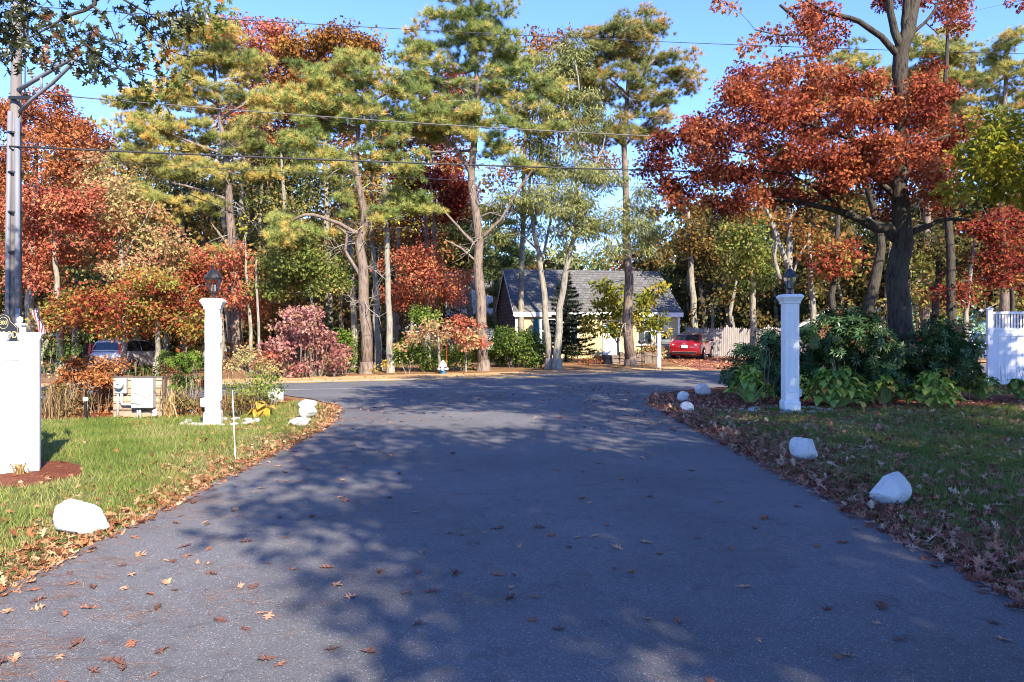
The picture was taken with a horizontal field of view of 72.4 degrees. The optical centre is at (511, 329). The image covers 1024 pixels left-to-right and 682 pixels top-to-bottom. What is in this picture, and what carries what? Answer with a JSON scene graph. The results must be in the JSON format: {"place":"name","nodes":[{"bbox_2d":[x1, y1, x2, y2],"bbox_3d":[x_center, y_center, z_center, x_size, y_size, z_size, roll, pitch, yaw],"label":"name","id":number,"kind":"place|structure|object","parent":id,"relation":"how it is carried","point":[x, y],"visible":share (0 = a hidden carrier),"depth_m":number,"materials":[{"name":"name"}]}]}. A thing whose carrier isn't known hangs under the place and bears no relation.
{"place":"outdoors","nodes":[
{"label":"outdoors","id":0,"kind":"place"},
{"bbox_2d":[0,401,334,583],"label":"grass lawn","id":1,"kind":"structure","parent":0,"point":[30,552],"depth_m":8.01,"materials":[{"name":"green plant"}]},
{"bbox_2d":[0,460,81,486],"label":"mulch bed","id":2,"kind":"object","parent":1,"relation":"on","point":[65,469],"visible":0.5,"depth_m":7.93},
{"bbox_2d":[0,332,42,473],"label":"entrance wall","id":3,"kind":"structure","parent":2,"relation":"on","point":[20,401],"depth_m":8.07,"materials":[{"name":"white paint"}]},
{"bbox_2d":[53,498,109,534],"bbox_3d":[-3.508,1.531,5.732,0.448,0.282,0.359,0,0,0],"label":"boulder","id":4,"kind":"object","parent":1,"relation":"on","point":[70,515],"visible":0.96,"depth_m":5.63,"materials":[{"name":"stone"}]},
{"bbox_2d":[0,0,240,114],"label":"oak tree","id":5,"kind":"object","parent":1,"relation":"on","point":[93,55],"visible":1,"depth_m":9.10,"materials":[{"name":"green plant"}]},
{"bbox_2d":[111,376,166,417],"bbox_3d":[-6.979,1.278,13.030,0.940,0.805,0.321,0,0,-3],"label":"meter board","id":6,"kind":"object","parent":1,"relation":"on","point":[124,386],"visible":0.94,"depth_m":12.98,"materials":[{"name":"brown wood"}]},
{"bbox_2d":[116,384,195,417],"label":"ornamental grass","id":7,"kind":"object","parent":1,"relation":"on","point":[170,412],"depth_m":13.09,"materials":[{"name":"plant"}]},
{"bbox_2d":[0,400,344,596],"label":"leaf litter","id":8,"kind":"object","parent":1,"relation":"on","point":[62,552],"visible":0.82,"depth_m":6.66,"materials":[{"name":"brown plant"}]},
{"bbox_2d":[200,263,225,424],"bbox_3d":[-5.256,0.230,12.298,0.393,2.840,0.380,0,0,-14],"label":"lamp post","id":9,"kind":"object","parent":1,"relation":"on","point":[213,306],"visible":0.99,"depth_m":12.19,"materials":[{"name":"white paint"}]},
{"bbox_2d":[222,367,279,409],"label":"shrub","id":10,"kind":"object","parent":1,"relation":"on","point":[261,392],"visible":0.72,"depth_m":13.52,"materials":[{"name":"green plant"}]},
{"bbox_2d":[0,385,1023,681],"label":"driveway","id":11,"kind":"structure","parent":0,"point":[704,515],"depth_m":4.67,"materials":[{"name":"grey asphalt"}]},
{"bbox_2d":[0,405,835,681],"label":"fallen leaves","id":12,"kind":"object","parent":11,"relation":"on","point":[22,674],"visible":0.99,"depth_m":4.35,"materials":[{"name":"plant"}]},
{"bbox_2d":[500,384,706,433],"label":"leaf litter","id":13,"kind":"object","parent":11,"relation":"on","point":[616,392],"visible":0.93,"depth_m":14.26,"materials":[{"name":"plant"}]},
{"bbox_2d":[0,0,1023,269],"label":"sky","id":14,"kind":"structure","parent":0,"point":[694,23],"materials":[{"name":"blue"}]},
{"bbox_2d":[41,364,985,404],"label":"road","id":15,"kind":"structure","parent":0,"point":[710,378],"depth_m":21.74,"materials":[{"name":"asphalt"}]},
{"bbox_2d":[41,344,1003,418],"bbox_3d":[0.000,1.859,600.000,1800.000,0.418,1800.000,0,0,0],"label":"ground","id":16,"kind":"structure","parent":0,"point":[567,365],"depth_m":29.82,"materials":[{"name":"soil"}]},
{"bbox_2d":[5,3,82,322],"bbox_3d":[-10.419,-2.840,15.718,2.216,9.181,0.357,0,0,15],"label":"utility pole","id":17,"kind":"object","parent":16,"relation":"on","point":[14,252],"visible":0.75,"depth_m":15.85,"materials":[{"name":"grey wood"}]},
{"bbox_2d":[9,145,974,176],"bbox_3d":[9.325,-4.588,19.400,41.973,0.966,0.040,0,0,-10],"label":"overhead wire","id":18,"kind":"object","parent":17,"relation":"attached to","point":[351,160],"visible":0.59,"depth_m":17.04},
{"bbox_2d":[41,94,976,146],"bbox_3d":[9.575,-5.667,19.415,41.476,1.194,0.027,0,0,-10],"label":"overhead wire","id":19,"kind":"object","parent":17,"relation":"attached to","point":[364,119],"visible":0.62,"depth_m":17.08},
{"bbox_2d":[35,6,1023,53],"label":"overhead wire","id":20,"kind":"object","parent":17,"relation":"attached to","point":[542,36],"visible":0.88,"depth_m":17.98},
{"bbox_2d":[41,333,82,396],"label":"shrub","id":21,"kind":"object","parent":16,"relation":"on","point":[57,354],"visible":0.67,"depth_m":17.06,"materials":[{"name":"green plant"}]},
{"bbox_2d":[0,83,124,331],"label":"maple tree","id":22,"kind":"object","parent":16,"relation":"on","point":[46,134],"visible":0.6,"depth_m":30.36,"materials":[{"name":"red plant"}]},
{"bbox_2d":[0,177,127,375],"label":"maple tree","id":23,"kind":"object","parent":16,"relation":"on","point":[70,212],"visible":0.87,"depth_m":27.18,"materials":[{"name":"red plant"}]},
{"bbox_2d":[0,112,234,358],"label":"understory","id":24,"kind":"object","parent":16,"relation":"on","point":[77,332],"visible":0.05,"depth_m":38.99,"materials":[{"name":"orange plant"}]},
{"bbox_2d":[25,247,227,374],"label":"maple tree","id":25,"kind":"object","parent":16,"relation":"on","point":[114,301],"visible":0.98,"depth_m":25.52,"materials":[{"name":"orange plant"}]},
{"bbox_2d":[88,339,164,370],"bbox_3d":[-19.302,1.261,35.585,2.241,1.612,4.130,0,0,6],"label":"parked car","id":26,"kind":"object","parent":16,"relation":"on","point":[138,350],"visible":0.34,"depth_m":34.15,"materials":[{"name":"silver metal"}]},
{"bbox_2d":[71,144,202,372],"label":"maple tree","id":27,"kind":"object","parent":16,"relation":"on","point":[121,212],"visible":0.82,"depth_m":28.73,"materials":[{"name":"orange plant"}]},
{"bbox_2d":[41,396,294,418],"bbox_3d":[-14.446,1.641,12.283,20.480,0.001,4.201,0,0,-21],"label":"mulch bed","id":28,"kind":"object","parent":16,"relation":"on","point":[285,399],"visible":0.21,"depth_m":13.72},
{"bbox_2d":[41,384,83,418],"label":"ornamental grass","id":29,"kind":"object","parent":28,"relation":"on","point":[50,403],"depth_m":13.10,"materials":[{"name":"plant"}]},
{"bbox_2d":[41,381,119,416],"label":"shrub","id":30,"kind":"object","parent":28,"relation":"on","point":[79,402],"visible":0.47,"depth_m":13.41,"materials":[{"name":"brown plant"}]},
{"bbox_2d":[49,355,134,413],"bbox_3d":[-8.571,1.083,14.113,1.185,1.213,2.623,0,0,-42],"label":"hydrangea","id":31,"kind":"object","parent":28,"relation":"on","point":[85,376],"visible":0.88,"depth_m":13.73,"materials":[{"name":"plant"}]},
{"bbox_2d":[156,346,204,410],"bbox_3d":[-6.690,1.004,14.238,1.021,1.362,1.958,0,0,-22],"label":"shrub","id":32,"kind":"object","parent":28,"relation":"on","point":[184,381],"visible":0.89,"depth_m":13.87,"materials":[{"name":"green plant"}]},
{"bbox_2d":[169,392,267,416],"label":"shrub","id":33,"kind":"object","parent":28,"relation":"on","point":[239,404],"visible":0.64,"depth_m":13.24,"materials":[{"name":"orange plant"}]},
{"bbox_2d":[222,342,284,389],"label":"shrub","id":34,"kind":"object","parent":28,"relation":"on","point":[240,360],"visible":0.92,"depth_m":19.35,"materials":[{"name":"yellow plant"}]},
{"bbox_2d":[89,8,287,369],"bbox_3d":[-14.079,-5.935,31.015,8.946,15.471,4.622,0,0,0],"label":"pine tree","id":35,"kind":"object","parent":16,"relation":"on","point":[225,62],"visible":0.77,"depth_m":30.67,"materials":[{"name":"green plant"}]},
{"bbox_2d":[183,239,276,371],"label":"maple tree","id":36,"kind":"object","parent":16,"relation":"on","point":[237,264],"visible":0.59,"depth_m":28.21,"materials":[{"name":"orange plant"}]},
{"bbox_2d":[232,215,257,371],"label":"sapling","id":37,"kind":"object","parent":16,"relation":"on","point":[249,312],"visible":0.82,"depth_m":27.94,"materials":[{"name":"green plant"}]},
{"bbox_2d":[0,214,493,367],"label":"understory","id":38,"kind":"object","parent":16,"relation":"on","point":[227,344],"visible":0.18,"depth_m":35.31,"materials":[{"name":"orange plant"}]},
{"bbox_2d":[0,115,493,352],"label":"woods","id":39,"kind":"object","parent":16,"relation":"on","point":[381,172],"visible":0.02,"depth_m":51.95,"materials":[{"name":"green plant"}]},
{"bbox_2d":[197,12,304,356],"bbox_3d":[-14.339,-7.969,38.743,6.561,19.538,4.662,0,0,0],"label":"oak tree","id":40,"kind":"object","parent":16,"relation":"on","point":[268,30],"visible":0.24,"depth_m":38.36,"materials":[{"name":"green plant"}]},
{"bbox_2d":[35,108,473,361],"bbox_3d":[-10.382,-5.004,43.207,30.875,13.352,23.321,0,0,-41],"label":"understory","id":41,"kind":"object","parent":16,"relation":"on","point":[266,197],"visible":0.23,"depth_m":36.89,"materials":[{"name":"green plant"}]},
{"bbox_2d":[241,236,358,371],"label":"maple tree","id":42,"kind":"object","parent":16,"relation":"on","point":[308,259],"visible":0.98,"depth_m":26.96,"materials":[{"name":"green plant"}]},
{"bbox_2d":[261,15,390,361],"bbox_3d":[-10.173,-7.607,38.319,6.783,18.815,5.081,0,0,-17],"label":"oak tree","id":43,"kind":"object","parent":16,"relation":"on","point":[320,43],"visible":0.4,"depth_m":37.16,"materials":[{"name":"red plant"}]},
{"bbox_2d":[326,326,360,373],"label":"shrub","id":44,"kind":"object","parent":16,"relation":"on","point":[343,336],"visible":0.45,"depth_m":26.12,"materials":[{"name":"green plant"}]},
{"bbox_2d":[311,166,382,367],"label":"tree","id":45,"kind":"object","parent":16,"relation":"on","point":[353,309],"visible":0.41,"depth_m":30.86,"materials":[{"name":"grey plant"}]},
{"bbox_2d":[258,44,450,373],"bbox_3d":[-5.999,-4.328,26.354,7.412,12.255,4.404,0,0,0],"label":"pine tree","id":46,"kind":"object","parent":16,"relation":"on","point":[328,85],"visible":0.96,"depth_m":25.93,"materials":[{"name":"green plant"}]},
{"bbox_2d":[352,173,414,370],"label":"tree","id":47,"kind":"object","parent":16,"relation":"on","point":[378,348],"visible":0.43,"depth_m":28.40,"materials":[{"name":"grey plant"}]},
{"bbox_2d":[354,160,425,372],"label":"tree","id":48,"kind":"object","parent":16,"relation":"on","point":[389,336],"visible":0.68,"depth_m":26.81,"materials":[{"name":"brown plant"}]},
{"bbox_2d":[369,240,473,365],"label":"maple tree","id":49,"kind":"object","parent":16,"relation":"on","point":[416,271],"visible":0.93,"depth_m":31.96,"materials":[{"name":"red plant"}]},
{"bbox_2d":[401,202,450,362],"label":"tree","id":50,"kind":"object","parent":16,"relation":"on","point":[425,228],"visible":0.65,"depth_m":32.88,"materials":[{"name":"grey plant"}]},
{"bbox_2d":[378,61,485,360],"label":"oak tree","id":51,"kind":"object","parent":16,"relation":"on","point":[455,200],"visible":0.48,"depth_m":35.33,"materials":[{"name":"red plant"}]},
{"bbox_2d":[393,301,476,371],"bbox_3d":[-2.943,0.336,28.092,4.154,2.915,2.555,0,0,-17],"label":"shrub","id":52,"kind":"object","parent":16,"relation":"on","point":[418,351],"visible":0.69,"depth_m":27.73,"materials":[{"name":"green plant"}]},
{"bbox_2d":[391,314,482,372],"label":"maple tree","id":53,"kind":"object","parent":16,"relation":"on","point":[432,330],"visible":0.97,"depth_m":26.44,"materials":[{"name":"orange plant"}]},
{"bbox_2d":[428,202,499,351],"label":"maple tree","id":54,"kind":"object","parent":16,"relation":"on","point":[462,261],"visible":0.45,"depth_m":49.21,"materials":[{"name":"plant"}]},
{"bbox_2d":[436,261,499,351],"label":"white house","id":55,"kind":"structure","parent":16,"relation":"on","point":[489,299],"depth_m":52.09,"materials":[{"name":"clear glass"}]},
{"bbox_2d":[446,313,492,371],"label":"maple tree","id":56,"kind":"object","parent":16,"relation":"on","point":[458,320],"visible":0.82,"depth_m":26.99,"materials":[{"name":"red plant"}]},
{"bbox_2d":[382,0,575,370],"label":"pine tree","id":57,"kind":"object","parent":16,"relation":"on","point":[498,91],"visible":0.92,"depth_m":27.89,"materials":[{"name":"green plant"}]},
{"bbox_2d":[468,216,536,347],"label":"pine tree","id":58,"kind":"object","parent":16,"relation":"on","point":[491,272],"visible":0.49,"depth_m":46.37,"materials":[{"name":"green plant"}]},
{"bbox_2d":[343,236,676,342],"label":"woods","id":59,"kind":"object","parent":16,"relation":"on","point":[648,264],"depth_m":60.86,"materials":[{"name":"green plant"}]},
{"bbox_2d":[41,360,985,388],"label":"roadside verge","id":60,"kind":"structure","parent":16,"relation":"on","point":[407,376],"depth_m":25.15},
{"bbox_2d":[255,302,354,377],"bbox_3d":[-7.263,0.423,24.582,3.761,2.749,2.862,0,0,0],"label":"burning bush","id":61,"kind":"object","parent":60,"relation":"on","point":[307,332],"visible":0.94,"depth_m":24.07,"materials":[{"name":"pink plant"}]},
{"bbox_2d":[487,324,544,367],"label":"shrub","id":62,"kind":"object","parent":16,"relation":"on","point":[507,350],"visible":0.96,"depth_m":30.36,"materials":[{"name":"green plant"}]},
{"bbox_2d":[465,32,588,368],"bbox_3d":[0.644,-5.448,29.480,5.358,14.495,3.878,0,0,0],"label":"locust tree","id":63,"kind":"object","parent":16,"relation":"on","point":[528,201],"visible":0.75,"depth_m":29.46,"materials":[{"name":"green plant"}]},
{"bbox_2d":[480,22,638,358],"bbox_3d":[2.774,-7.877,39.771,9.357,19.355,4.580,0,0,0],"label":"oak tree","id":64,"kind":"object","parent":16,"relation":"on","point":[542,46],"visible":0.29,"depth_m":39.87,"materials":[{"name":"green plant"}]},
{"bbox_2d":[540,271,596,360],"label":"spruce tree","id":65,"kind":"object","parent":16,"relation":"on","point":[568,335],"visible":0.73,"depth_m":36.27,"materials":[{"name":"green plant"}]},
{"bbox_2d":[495,269,683,358],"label":"cape house","id":66,"kind":"structure","parent":16,"relation":"on","point":[509,312],"depth_m":41.69,"materials":[{"name":"grey"}]},
{"bbox_2d":[529,38,676,369],"bbox_3d":[3.894,-5.285,29.183,6.430,14.169,4.123,0,0,0],"label":"locust tree","id":67,"kind":"object","parent":16,"relation":"on","point":[575,213],"visible":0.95,"depth_m":28.86,"materials":[{"name":"green plant"}]},
{"bbox_2d":[573,276,672,361],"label":"redbud tree","id":68,"kind":"object","parent":16,"relation":"on","point":[647,297],"visible":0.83,"depth_m":35.06,"materials":[{"name":"green plant"}]},
{"bbox_2d":[549,0,709,365],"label":"pine tree","id":69,"kind":"object","parent":16,"relation":"on","point":[629,53],"visible":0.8,"depth_m":31.77,"materials":[{"name":"green plant"}]},
{"bbox_2d":[602,352,656,363],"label":"stone wall","id":70,"kind":"structure","parent":16,"relation":"on","point":[649,357],"depth_m":33.84,"materials":[{"name":"stone"}]},
{"bbox_2d":[484,235,781,343],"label":"woods","id":71,"kind":"object","parent":16,"relation":"on","point":[574,263],"visible":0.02,"depth_m":67.95,"materials":[{"name":"green plant"}]},
{"bbox_2d":[649,195,733,327],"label":"oak tree","id":72,"kind":"object","parent":16,"relation":"on","point":[694,243],"visible":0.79,"depth_m":43.71,"materials":[{"name":"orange plant"}]},
{"bbox_2d":[675,221,735,328],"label":"oak tree","id":73,"kind":"object","parent":16,"relation":"on","point":[700,278],"visible":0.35,"depth_m":45.80,"materials":[{"name":"orange plant"}]},
{"bbox_2d":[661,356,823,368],"bbox_3d":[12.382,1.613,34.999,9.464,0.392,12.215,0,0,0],"label":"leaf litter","id":74,"kind":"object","parent":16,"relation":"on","point":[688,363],"visible":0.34,"depth_m":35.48,"materials":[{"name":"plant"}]},
{"bbox_2d":[685,324,806,356],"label":"stockade fence","id":75,"kind":"object","parent":16,"relation":"on","point":[728,337],"visible":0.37,"depth_m":42.22,"materials":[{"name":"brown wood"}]},
{"bbox_2d":[709,204,785,356],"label":"maple tree","id":76,"kind":"object","parent":16,"relation":"on","point":[754,259],"visible":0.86,"depth_m":36.65,"materials":[{"name":"green plant"}]},
{"bbox_2d":[747,202,839,293],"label":"oak tree","id":77,"kind":"object","parent":16,"relation":"on","point":[789,254],"visible":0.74,"depth_m":32.88,"materials":[{"name":"orange plant"}]},
{"bbox_2d":[780,221,849,324],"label":"oak tree","id":78,"kind":"object","parent":16,"relation":"on","point":[810,275],"visible":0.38,"depth_m":33.93,"materials":[{"name":"orange plant"}]},
{"bbox_2d":[632,121,1023,343],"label":"woods","id":79,"kind":"object","parent":16,"relation":"on","point":[681,294],"visible":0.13,"depth_m":49.31,"materials":[{"name":"orange plant"}]},
{"bbox_2d":[652,379,1023,407],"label":"mulch bed","id":80,"kind":"object","parent":16,"relation":"on","point":[972,398],"visible":0.16,"depth_m":16.47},
{"bbox_2d":[723,363,775,402],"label":"hosta","id":81,"kind":"object","parent":80,"relation":"on","point":[748,380],"visible":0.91,"depth_m":15.51,"materials":[{"name":"plant"}]},
{"bbox_2d":[718,327,804,397],"bbox_3d":[6.184,0.917,17.175,2.153,2.060,2.541,0,0,15],"label":"rhododendron","id":82,"kind":"object","parent":80,"relation":"on","point":[766,356],"visible":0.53,"depth_m":16.75,"materials":[{"name":"green plant"}]},
{"bbox_2d":[709,0,885,315],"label":"oak tree","id":83,"kind":"object","parent":80,"relation":"on","point":[873,286],"visible":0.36,"depth_m":22.93,"materials":[{"name":"red plant"}]},
{"bbox_2d":[629,0,982,392],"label":"oak tree","id":84,"kind":"object","parent":80,"relation":"on","point":[890,176],"visible":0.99,"depth_m":17.96,"materials":[{"name":"red plant"}]},
{"bbox_2d":[801,365,875,409],"bbox_3d":[6.957,1.221,14.909,1.614,0.939,1.348,0,0,0],"label":"hosta","id":85,"kind":"object","parent":80,"relation":"on","point":[838,387],"visible":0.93,"depth_m":14.69,"materials":[{"name":"plant"}]},
{"bbox_2d":[778,303,916,401],"bbox_3d":[7.827,0.643,16.590,2.999,2.530,3.060,0,0,0],"label":"rhododendron","id":86,"kind":"object","parent":80,"relation":"on","point":[862,344],"visible":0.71,"depth_m":15.74,"materials":[{"name":"green plant"}]},
{"bbox_2d":[862,366,906,403],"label":"hosta","id":87,"kind":"object","parent":80,"relation":"on","point":[884,397],"visible":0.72,"depth_m":15.48,"materials":[{"name":"plant"}]},
{"bbox_2d":[903,368,967,407],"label":"hosta","id":88,"kind":"object","parent":80,"relation":"on","point":[931,391],"visible":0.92,"depth_m":14.70,"materials":[{"name":"plant"}]},
{"bbox_2d":[896,314,987,396],"bbox_3d":[10.083,0.735,16.780,2.146,2.268,2.712,0,0,0],"label":"rhododendron","id":89,"kind":"object","parent":80,"relation":"on","point":[961,356],"visible":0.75,"depth_m":16.04,"materials":[{"name":"green plant"}]},
{"bbox_2d":[921,0,1023,363],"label":"oak tree","id":90,"kind":"object","parent":80,"relation":"on","point":[950,272],"visible":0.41,"depth_m":23.88,"materials":[{"name":"brown plant"}]},
{"bbox_2d":[923,194,1023,373],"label":"maple tree","id":91,"kind":"object","parent":80,"relation":"on","point":[984,227],"visible":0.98,"depth_m":24.64,"materials":[{"name":"red plant"}]},
{"bbox_2d":[960,372,1009,399],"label":"hosta","id":92,"kind":"object","parent":80,"relation":"on","point":[982,391],"visible":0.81,"depth_m":16.38,"materials":[{"name":"plant"}]},
{"bbox_2d":[985,307,1023,385],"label":"vinyl fence","id":93,"kind":"object","parent":80,"relation":"on","point":[1005,350],"visible":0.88,"depth_m":20.49,"materials":[{"name":"plastic"}]},
{"bbox_2d":[801,215,875,366],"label":"oak tree","id":94,"kind":"object","parent":16,"relation":"on","point":[833,262],"visible":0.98,"depth_m":30.50,"materials":[{"name":"orange plant"}]},
{"bbox_2d":[679,225,1023,352],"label":"understory","id":95,"kind":"object","parent":16,"relation":"on","point":[727,300],"visible":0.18,"depth_m":45.61,"materials":[{"name":"brown plant"}]},
{"bbox_2d":[800,22,1001,328],"bbox_3d":[20.086,-7.017,35.880,10.660,17.633,4.220,0,0,0],"label":"pine tree","id":96,"kind":"object","parent":16,"relation":"on","point":[956,56],"visible":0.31,"depth_m":35.55,"materials":[{"name":"green plant"}]},
{"bbox_2d":[874,280,985,333],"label":"green house","id":97,"kind":"structure","parent":16,"relation":"on","point":[981,322],"depth_m":44.32,"materials":[{"name":"clear wood"}]},
{"bbox_2d":[912,220,981,325],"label":"oak tree","id":98,"kind":"object","parent":16,"relation":"on","point":[937,248],"visible":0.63,"depth_m":27.68,"materials":[{"name":"green plant"}]},
{"bbox_2d":[908,220,987,323],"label":"maple tree","id":99,"kind":"object","parent":16,"relation":"on","point":[923,267],"visible":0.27,"depth_m":35.43,"materials":[{"name":"green plant"}]},
{"bbox_2d":[950,23,1023,327],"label":"pine tree","id":100,"kind":"object","parent":16,"relation":"on","point":[1002,65],"visible":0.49,"depth_m":32.84,"materials":[{"name":"green plant"}]},
{"bbox_2d":[668,357,742,369],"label":"house driveway","id":101,"kind":"structure","parent":0,"point":[705,367],"depth_m":33.95,"materials":[{"name":"asphalt"}]},
{"bbox_2d":[669,333,713,358],"bbox_3d":[10.338,0.921,40.174,2.221,1.452,4.558,0,0,25],"label":"parked car","id":102,"kind":"object","parent":101,"relation":"on","point":[691,344],"visible":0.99,"depth_m":38.45,"materials":[{"name":"red paint"}]},
{"bbox_2d":[673,406,1023,599],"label":"grass lawn","id":103,"kind":"structure","parent":0,"point":[989,523],"depth_m":8.54,"materials":[{"name":"plant"}]},
{"bbox_2d":[776,265,803,410],"bbox_3d":[5.627,0.147,14.150,0.433,3.005,0.420,0,0,3],"label":"lamp post","id":104,"kind":"object","parent":103,"relation":"on","point":[791,391],"visible":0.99,"depth_m":14.01,"materials":[{"name":"white paint"}]},
{"bbox_2d":[789,437,817,459],"bbox_3d":[3.725,1.524,8.904,0.322,0.319,0.262,0,0,-22],"label":"boulder","id":105,"kind":"object","parent":103,"relation":"on","point":[801,448],"visible":0.84,"depth_m":8.83,"materials":[{"name":"stone"}]},
{"bbox_2d":[644,387,1023,608],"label":"leaf litter","id":106,"kind":"object","parent":103,"relation":"on","point":[961,556],"visible":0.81,"depth_m":7.81,"materials":[{"name":"brown plant"}]},
{"bbox_2d":[869,471,911,504],"bbox_3d":[3.602,1.520,6.623,0.346,0.330,0.293,0,0,-35],"label":"boulder","id":107,"kind":"object","parent":103,"relation":"on","point":[893,487],"visible":0.87,"depth_m":6.56,"materials":[{"name":"stone"}]},
{"bbox_2d":[928,104,1023,210],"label":"maple tree","id":108,"kind":"object","parent":103,"relation":"on","point":[994,157],"visible":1,"depth_m":14.62,"materials":[{"name":"green plant"}]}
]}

